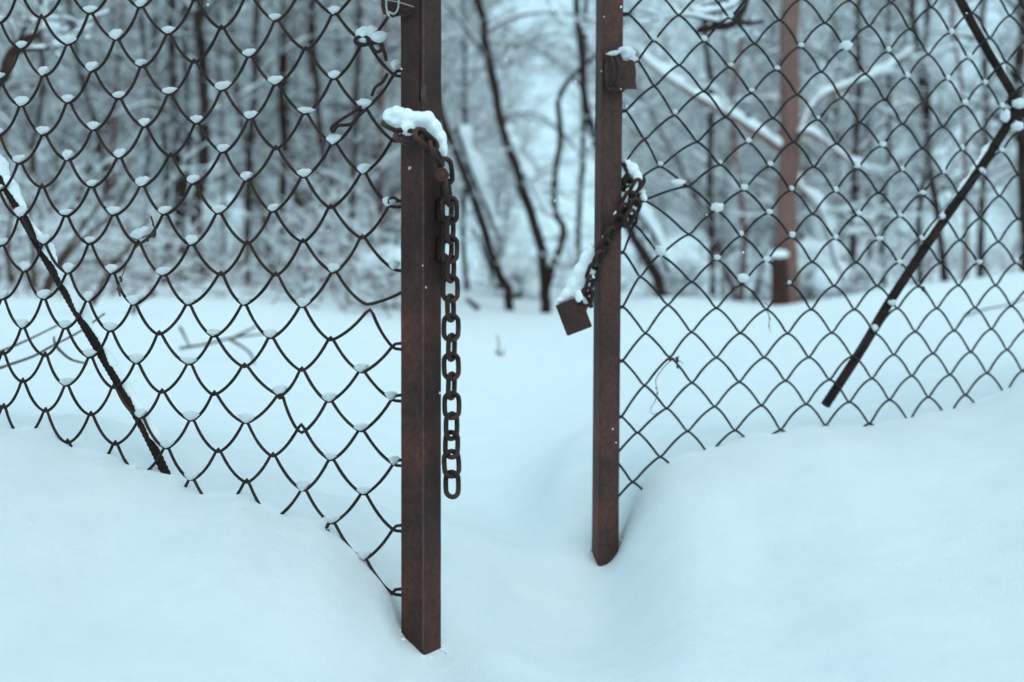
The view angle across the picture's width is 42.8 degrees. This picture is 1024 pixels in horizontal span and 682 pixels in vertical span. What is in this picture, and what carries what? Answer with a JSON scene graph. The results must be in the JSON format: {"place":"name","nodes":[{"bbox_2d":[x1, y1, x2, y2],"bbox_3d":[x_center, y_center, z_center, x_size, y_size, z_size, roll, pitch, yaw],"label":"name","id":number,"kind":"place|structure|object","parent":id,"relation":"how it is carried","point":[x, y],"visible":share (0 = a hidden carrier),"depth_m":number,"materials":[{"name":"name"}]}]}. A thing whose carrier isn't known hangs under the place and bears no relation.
{"place":"outdoors","nodes":[
{"label":"outdoors","id":0,"kind":"place"},
{"bbox_2d":[0,0,108,87],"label":"dark limb","id":1,"kind":"object","parent":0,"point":[8,58],"visible":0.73,"depth_m":4.57,"materials":[{"name":"black plant"}]},
{"bbox_2d":[0,259,1023,681],"bbox_3d":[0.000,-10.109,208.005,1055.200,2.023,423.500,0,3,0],"label":"snowy ground","id":2,"kind":"structure","parent":0,"point":[806,547],"depth_m":2.20,"materials":[{"name":"white snow"}]},
{"bbox_2d":[0,1,55,233],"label":"tree","id":3,"kind":"object","parent":2,"relation":"on","point":[9,92],"visible":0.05,"depth_m":23.89,"materials":[{"name":"grey plant"}]},
{"bbox_2d":[0,325,56,351],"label":"fallen stick","id":4,"kind":"object","parent":2,"relation":"on","point":[17,344],"visible":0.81,"depth_m":2.90,"materials":[{"name":"wood"}]},
{"bbox_2d":[3,45,78,238],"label":"tree","id":5,"kind":"object","parent":2,"relation":"on","point":[39,158],"visible":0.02,"depth_m":42.31,"materials":[{"name":"grey plant"}]},
{"bbox_2d":[0,3,86,233],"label":"tree","id":6,"kind":"object","parent":2,"relation":"on","point":[20,120],"depth_m":40.87,"materials":[{"name":"grey plant"}]},
{"bbox_2d":[0,313,104,368],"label":"fallen stick","id":7,"kind":"object","parent":2,"relation":"on","point":[46,349],"visible":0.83,"depth_m":2.75,"materials":[{"name":"brown wood"}]},
{"bbox_2d":[0,0,135,228],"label":"tree","id":8,"kind":"object","parent":2,"relation":"on","point":[46,160],"visible":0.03,"depth_m":28.22,"materials":[{"name":"grey plant"}]},
{"bbox_2d":[6,179,155,313],"bbox_3d":[-2.470,-0.503,7.485,0.856,0.848,0.030,0,3,0],"label":"sapling","id":9,"kind":"object","parent":2,"relation":"on","point":[63,257],"visible":0.74,"depth_m":7.47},
{"bbox_2d":[0,0,172,285],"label":"tree","id":10,"kind":"object","parent":2,"relation":"on","point":[32,145],"visible":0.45,"depth_m":12.90,"materials":[{"name":"grey plant"}]},
{"bbox_2d":[0,0,196,263],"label":"tree","id":11,"kind":"object","parent":2,"relation":"on","point":[86,93],"visible":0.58,"depth_m":13.38,"materials":[{"name":"grey plant"}]},
{"bbox_2d":[4,0,239,264],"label":"tree","id":12,"kind":"object","parent":2,"relation":"on","point":[112,148],"visible":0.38,"depth_m":14.34,"materials":[{"name":"grey plant"}]},
{"bbox_2d":[1,0,260,274],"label":"tree","id":13,"kind":"object","parent":2,"relation":"on","point":[171,190],"visible":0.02,"depth_m":24.13,"materials":[{"name":"grey plant"}]},
{"bbox_2d":[72,58,193,255],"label":"tree","id":14,"kind":"object","parent":2,"relation":"on","point":[143,193],"depth_m":45.79,"materials":[{"name":"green plant"}]},
{"bbox_2d":[8,0,266,283],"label":"tree","id":15,"kind":"object","parent":2,"relation":"on","point":[146,146],"visible":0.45,"depth_m":13.90,"materials":[{"name":"grey plant"}]},
{"bbox_2d":[0,0,293,275],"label":"tree","id":16,"kind":"object","parent":2,"relation":"on","point":[113,11],"visible":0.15,"depth_m":18.56,"materials":[{"name":"grey plant"}]},
{"bbox_2d":[102,6,242,267],"bbox_3d":[-8.273,-5.083,30.659,4.872,7.609,4.623,-1,3,-16],"label":"tree","id":17,"kind":"object","parent":2,"relation":"on","point":[217,169],"visible":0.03,"depth_m":30.76,"materials":[{"name":"grey plant"}]},
{"bbox_2d":[0,0,357,279],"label":"tree","id":18,"kind":"object","parent":2,"relation":"on","point":[55,159],"visible":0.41,"depth_m":16.84,"materials":[{"name":"grey plant"}]},
{"bbox_2d":[69,0,302,284],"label":"tree","id":19,"kind":"object","parent":2,"relation":"on","point":[189,142],"visible":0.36,"depth_m":13.38,"materials":[{"name":"grey plant"}]},
{"bbox_2d":[117,0,274,282],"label":"tree","id":20,"kind":"object","parent":2,"relation":"on","point":[166,177],"visible":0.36,"depth_m":14.40,"materials":[{"name":"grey plant"}]},
{"bbox_2d":[108,0,298,285],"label":"tree","id":21,"kind":"object","parent":2,"relation":"on","point":[203,110],"visible":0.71,"depth_m":12.38,"materials":[{"name":"grey plant"}]},
{"bbox_2d":[97,1,315,279],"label":"tree","id":22,"kind":"object","parent":2,"relation":"on","point":[223,179],"visible":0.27,"depth_m":14.89,"materials":[{"name":"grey plant"}]},
{"bbox_2d":[178,326,261,363],"bbox_3d":[-1.097,0.037,5.007,0.360,0.192,0.010,0,3,0],"label":"twig","id":23,"kind":"object","parent":2,"relation":"on","point":[239,335],"visible":0.8,"depth_m":5.00,"materials":[{"name":"brown wood"}]},
{"bbox_2d":[0,0,440,654],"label":"gate leaf","id":24,"kind":"object","parent":2,"relation":"on","point":[420,350],"visible":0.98,"depth_m":1.84,"materials":[{"name":"metal"}]},
{"bbox_2d":[116,216,155,296],"bbox_3d":[-0.564,-0.126,1.959,0.072,0.121,0.021,1,3,11],"label":"dry tendril","id":25,"kind":"object","parent":24,"relation":"attached to","point":[141,232],"visible":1,"depth_m":1.95},
{"bbox_2d":[380,105,461,499],"bbox_3d":[-0.116,-0.048,1.733,0.105,0.526,0.079,-1,3,-22],"label":"chain","id":26,"kind":"object","parent":24,"relation":"hanging from","point":[396,120],"visible":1,"depth_m":1.75,"materials":[{"name":"metal"}]},
{"bbox_2d":[127,0,357,284],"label":"tree","id":27,"kind":"object","parent":2,"relation":"on","point":[178,185],"visible":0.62,"depth_m":12.89,"materials":[{"name":"grey plant"}]},
{"bbox_2d":[122,0,366,285],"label":"tree","id":28,"kind":"object","parent":2,"relation":"on","point":[254,78],"visible":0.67,"depth_m":12.85,"materials":[{"name":"grey plant"}]},
{"bbox_2d":[125,0,386,285],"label":"tree","id":29,"kind":"object","parent":2,"relation":"on","point":[282,190],"visible":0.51,"depth_m":13.38,"materials":[{"name":"grey plant"}]},
{"bbox_2d":[146,0,394,265],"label":"tree","id":30,"kind":"object","parent":2,"relation":"on","point":[238,186],"visible":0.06,"depth_m":39.16,"materials":[{"name":"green plant"}]},
{"bbox_2d":[275,261,324,295],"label":"snowy bush","id":31,"kind":"object","parent":2,"relation":"on","point":[300,286],"visible":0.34,"depth_m":11.92,"materials":[{"name":"white plant"}]},
{"bbox_2d":[125,0,475,271],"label":"tree","id":32,"kind":"object","parent":2,"relation":"on","point":[260,162],"visible":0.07,"depth_m":23.50,"materials":[{"name":"grey plant"}]},
{"bbox_2d":[237,1,399,253],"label":"tree","id":33,"kind":"object","parent":2,"relation":"on","point":[325,65],"visible":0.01,"depth_m":32.91,"materials":[{"name":"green plant"}]},
{"bbox_2d":[93,0,578,282],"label":"tree","id":34,"kind":"object","parent":2,"relation":"on","point":[337,59],"visible":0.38,"depth_m":15.28,"materials":[{"name":"grey plant"}]},
{"bbox_2d":[313,247,373,290],"bbox_3d":[-1.645,-0.681,12.962,0.740,0.580,0.649,0,3,0],"label":"snowy bush","id":35,"kind":"object","parent":2,"relation":"on","point":[337,283],"visible":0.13,"depth_m":12.91,"materials":[{"name":"grey plant"}]},
{"bbox_2d":[239,0,455,289],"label":"tree","id":36,"kind":"object","parent":2,"relation":"on","point":[315,74],"visible":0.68,"depth_m":12.87,"materials":[{"name":"grey plant"}]},
{"bbox_2d":[320,236,400,308],"bbox_3d":[-1.030,-0.536,10.944,0.915,0.713,0.936,-2,3,-31],"label":"snowy bush","id":37,"kind":"object","parent":2,"relation":"on","point":[387,258],"visible":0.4,"depth_m":10.91,"materials":[{"name":"white snow"}]},
{"bbox_2d":[210,0,524,264],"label":"tree","id":38,"kind":"object","parent":2,"relation":"on","point":[355,131],"visible":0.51,"depth_m":13.39,"materials":[{"name":"grey plant"}]},
{"bbox_2d":[221,0,533,266],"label":"tree","id":39,"kind":"object","parent":2,"relation":"on","point":[469,62],"visible":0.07,"depth_m":21.01,"materials":[{"name":"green plant"}]},
{"bbox_2d":[221,0,551,265],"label":"tree","id":40,"kind":"object","parent":2,"relation":"on","point":[397,185],"visible":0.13,"depth_m":18.20,"materials":[{"name":"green plant"}]},
{"bbox_2d":[304,2,492,240],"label":"tree","id":41,"kind":"object","parent":2,"relation":"on","point":[447,120],"depth_m":44.45,"materials":[{"name":"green plant"}]},
{"bbox_2d":[265,0,550,247],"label":"tree","id":42,"kind":"object","parent":2,"relation":"on","point":[380,144],"visible":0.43,"depth_m":13.88,"materials":[{"name":"grey plant"}]},
{"bbox_2d":[274,6,542,252],"bbox_3d":[-2.776,-6.719,32.512,6.923,11.065,8.148,0,3,-8],"label":"tree","id":43,"kind":"object","parent":2,"relation":"on","point":[505,105],"visible":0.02,"depth_m":32.30,"materials":[{"name":"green plant"}]},
{"bbox_2d":[400,629,447,658],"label":"snow crumbs","id":44,"kind":"object","parent":2,"relation":"on","point":[441,649],"visible":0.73,"depth_m":1.78,"materials":[{"name":"white snow"}]},
{"bbox_2d":[465,297,480,310],"bbox_3d":[-0.330,-0.308,10.998,0.137,0.123,0.043,0,3,0],"label":"sapling","id":45,"kind":"object","parent":2,"relation":"on","point":[474,305],"visible":1,"depth_m":10.98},
{"bbox_2d":[363,0,593,290],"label":"tree","id":46,"kind":"object","parent":2,"relation":"on","point":[462,228],"visible":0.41,"depth_m":15.88,"materials":[{"name":"grey plant"}]},
{"bbox_2d":[441,24,549,310],"bbox_3d":[-0.597,-2.034,12.622,2.009,4.201,0.975,0,3,0],"label":"bare tree","id":47,"kind":"object","parent":2,"relation":"on","point":[479,177],"visible":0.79,"depth_m":12.52,"materials":[{"name":"black plant"}]},
{"bbox_2d":[495,335,504,356],"bbox_3d":[-0.052,0.020,5.607,0.044,0.094,0.008,0,3,0],"label":"sapling","id":48,"kind":"object","parent":2,"relation":"on","point":[498,353],"visible":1,"depth_m":5.61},
{"bbox_2d":[466,234,539,298],"bbox_3d":[0.021,-0.855,14.929,0.745,0.780,1.161,-2,3,-38],"label":"snowy bush","id":49,"kind":"object","parent":2,"relation":"on","point":[520,283],"visible":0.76,"depth_m":14.81,"materials":[{"name":"white snow"}]},
{"bbox_2d":[0,112,1020,317],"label":"brushwood","id":50,"kind":"object","parent":2,"relation":"on","point":[22,251],"visible":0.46,"depth_m":11.17,"materials":[{"name":"grey plant"}]},
{"bbox_2d":[444,4,622,257],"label":"tree","id":51,"kind":"object","parent":2,"relation":"on","point":[501,238],"visible":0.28,"depth_m":40.16,"materials":[{"name":"white plant"}]},
{"bbox_2d":[441,0,659,312],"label":"bare tree","id":52,"kind":"object","parent":2,"relation":"on","point":[522,168],"visible":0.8,"depth_m":11.91,"materials":[{"name":"black plant"}]},
{"bbox_2d":[441,0,714,267],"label":"tree","id":53,"kind":"object","parent":2,"relation":"on","point":[581,155],"visible":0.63,"depth_m":14.90,"materials":[{"name":"grey plant"}]},
{"bbox_2d":[520,224,669,304],"bbox_3d":[0.741,-0.704,12.077,1.325,0.968,1.316,0,3,0],"label":"snowy bush","id":54,"kind":"object","parent":2,"relation":"on","point":[626,287],"visible":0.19,"depth_m":11.85,"materials":[{"name":"white snow"}]},
{"bbox_2d":[526,0,678,296],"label":"bare tree","id":55,"kind":"object","parent":2,"relation":"on","point":[646,216],"visible":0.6,"depth_m":9.93,"materials":[{"name":"black plant"}]},
{"bbox_2d":[526,0,735,266],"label":"tree","id":56,"kind":"object","parent":2,"relation":"on","point":[659,200],"visible":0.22,"depth_m":44.26,"materials":[{"name":"grey plant"}]},
{"bbox_2d":[621,235,725,299],"bbox_3d":[1.550,-0.645,12.924,1.414,0.894,1.007,-3,4,-44],"label":"snowy bush","id":57,"kind":"object","parent":2,"relation":"on","point":[690,260],"visible":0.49,"depth_m":12.86,"materials":[{"name":"white snow"}]},
{"bbox_2d":[587,0,808,299],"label":"tree","id":58,"kind":"object","parent":2,"relation":"on","point":[710,222],"visible":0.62,"depth_m":13.41,"materials":[{"name":"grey plant"}]},
{"bbox_2d":[622,0,805,264],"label":"tree","id":59,"kind":"object","parent":2,"relation":"on","point":[703,193],"visible":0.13,"depth_m":44.59,"materials":[{"name":"grey plant"}]},
{"bbox_2d":[496,0,940,301],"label":"tree","id":60,"kind":"object","parent":2,"relation":"on","point":[753,163],"visible":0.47,"depth_m":16.60,"materials":[{"name":"grey plant"}]},
{"bbox_2d":[548,0,976,303],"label":"bare tree","id":61,"kind":"object","parent":2,"relation":"on","point":[785,211],"visible":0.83,"depth_m":9.48,"materials":[{"name":"brown plant"}]},
{"bbox_2d":[567,0,964,253],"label":"tree","id":62,"kind":"object","parent":2,"relation":"on","point":[665,34],"visible":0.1,"depth_m":22.94,"materials":[{"name":"grey plant"}]},
{"bbox_2d":[651,2,900,301],"bbox_3d":[2.889,-2.929,14.990,2.650,6.150,2.513,0,3,0],"label":"tree","id":63,"kind":"object","parent":2,"relation":"on","point":[734,79],"visible":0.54,"depth_m":14.85,"materials":[{"name":"grey plant"}]},
{"bbox_2d":[768,250,789,305],"bbox_3d":[1.899,-0.375,9.294,0.164,0.549,0.154,0,3,0],"label":"wooden stake","id":64,"kind":"object","parent":2,"relation":"on","point":[779,261],"visible":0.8,"depth_m":9.24,"materials":[{"name":"brown wood"}]},
{"bbox_2d":[582,0,1018,297],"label":"tree","id":65,"kind":"object","parent":2,"relation":"on","point":[839,225],"visible":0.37,"depth_m":17.27,"materials":[{"name":"grey plant"}]},
{"bbox_2d":[592,0,1023,565],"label":"gate leaf","id":66,"kind":"object","parent":2,"relation":"on","point":[615,75],"visible":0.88,"depth_m":2.50,"materials":[{"name":"metal"}]},
{"bbox_2d":[575,158,646,307],"bbox_3d":[0.187,-0.199,2.385,0.065,0.277,0.152,3,4,44],"label":"chain","id":67,"kind":"object","parent":66,"relation":"hanging from","point":[635,185],"visible":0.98,"depth_m":2.38,"materials":[{"name":"metal"}]},
{"bbox_2d":[556,244,595,335],"bbox_3d":[0.117,-0.095,2.393,0.076,0.168,0.072,0,3,0],"label":"padlock","id":68,"kind":"object","parent":67,"relation":"hanging from","point":[573,314],"visible":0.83,"depth_m":2.37,"materials":[{"name":"metal"}]},
{"bbox_2d":[650,355,683,413],"bbox_3d":[0.292,0.082,2.455,0.070,0.110,0.005,-1,3,-23],"label":"dry tendril","id":69,"kind":"object","parent":66,"relation":"attached to","point":[670,358],"visible":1,"depth_m":2.45},
{"bbox_2d":[733,285,762,306],"bbox_3d":[0.454,-0.085,2.512,0.068,0.044,0.004,-1,3,-21],"label":"dry tendril","id":70,"kind":"object","parent":66,"relation":"attached to","point":[734,287],"visible":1,"depth_m":2.51},
{"bbox_2d":[921,286,928,294],"bbox_3d":[0.843,-0.103,2.668,0.019,0.019,0.009,0,3,0],"label":"dry tendril","id":71,"kind":"object","parent":66,"relation":"attached to","point":[923,289],"visible":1,"depth_m":2.67},
{"bbox_2d":[757,234,871,301],"bbox_3d":[3.253,-0.731,13.999,1.254,0.843,1.367,0,3,0],"label":"snowy bush","id":72,"kind":"object","parent":2,"relation":"on","point":[812,247],"visible":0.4,"depth_m":13.81,"materials":[{"name":"white snow"}]},
{"bbox_2d":[689,0,951,240],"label":"tree","id":73,"kind":"object","parent":2,"relation":"on","point":[809,22],"visible":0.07,"depth_m":32.85,"materials":[{"name":"grey plant"}]},
{"bbox_2d":[804,240,898,298],"bbox_3d":[3.089,-0.648,12.009,0.821,0.623,0.716,1,3,27],"label":"snowy bush","id":74,"kind":"object","parent":2,"relation":"on","point":[856,275],"visible":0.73,"depth_m":11.88,"materials":[{"name":"white snow"}]},
{"bbox_2d":[723,0,1003,269],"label":"tree","id":75,"kind":"object","parent":2,"relation":"on","point":[858,88],"visible":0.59,"depth_m":12.84,"materials":[{"name":"grey plant"}]},
{"bbox_2d":[777,0,1017,281],"bbox_3d":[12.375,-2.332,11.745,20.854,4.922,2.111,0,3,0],"label":"tree","id":76,"kind":"object","parent":2,"relation":"on","point":[911,14],"visible":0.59,"depth_m":11.87,"materials":[{"name":"grey plant"}]},
{"bbox_2d":[805,0,1006,261],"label":"tree","id":77,"kind":"object","parent":2,"relation":"on","point":[910,136],"visible":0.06,"depth_m":39.90,"materials":[{"name":"grey plant"}]},
{"bbox_2d":[800,0,1015,284],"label":"tree","id":78,"kind":"object","parent":2,"relation":"on","point":[924,175],"visible":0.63,"depth_m":11.87,"materials":[{"name":"grey plant"}]},
{"bbox_2d":[825,0,1016,277],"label":"tree","id":79,"kind":"object","parent":2,"relation":"on","point":[980,237],"visible":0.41,"depth_m":14.41,"materials":[{"name":"grey plant"}]},
{"bbox_2d":[827,0,1016,288],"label":"tree","id":80,"kind":"object","parent":2,"relation":"on","point":[882,202],"visible":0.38,"depth_m":13.90,"materials":[{"name":"grey plant"}]},
{"bbox_2d":[831,0,1023,279],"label":"tree","id":81,"kind":"object","parent":2,"relation":"on","point":[965,213],"visible":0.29,"depth_m":13.90,"materials":[{"name":"grey plant"}]},
{"bbox_2d":[835,0,1023,271],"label":"tree","id":82,"kind":"object","parent":2,"relation":"on","point":[1018,66],"visible":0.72,"depth_m":10.91,"materials":[{"name":"grey plant"}]},
{"bbox_2d":[937,1,1023,260],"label":"tree","id":83,"kind":"object","parent":2,"relation":"on","point":[1008,190],"visible":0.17,"depth_m":45.80,"materials":[{"name":"grey plant"}]},
{"bbox_2d":[956,0,1023,260],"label":"tree","id":84,"kind":"object","parent":2,"relation":"on","point":[1013,45],"visible":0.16,"depth_m":30.58,"materials":[{"name":"grey plant"}]},
{"bbox_2d":[964,298,1023,315],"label":"sapling","id":85,"kind":"object","parent":2,"relation":"on","point":[992,307],"visible":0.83,"depth_m":5.00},
{"bbox_2d":[969,0,1023,227],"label":"tree","id":86,"kind":"object","parent":2,"relation":"on","point":[1003,202],"visible":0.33,"depth_m":18.59,"materials":[{"name":"grey plant"}]},
{"bbox_2d":[0,0,1023,261],"label":"sky","id":87,"kind":"structure","parent":0,"point":[587,213],"materials":[{"name":"white"}]},
{"bbox_2d":[9,4,1019,579],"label":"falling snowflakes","id":88,"kind":"object","parent":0,"point":[555,200],"visible":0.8,"depth_m":1.93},
{"bbox_2d":[632,0,764,44],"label":"branch","id":89,"kind":"object","parent":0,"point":[699,11],"visible":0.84,"depth_m":4.54,"materials":[{"name":"black plant"}]}
]}

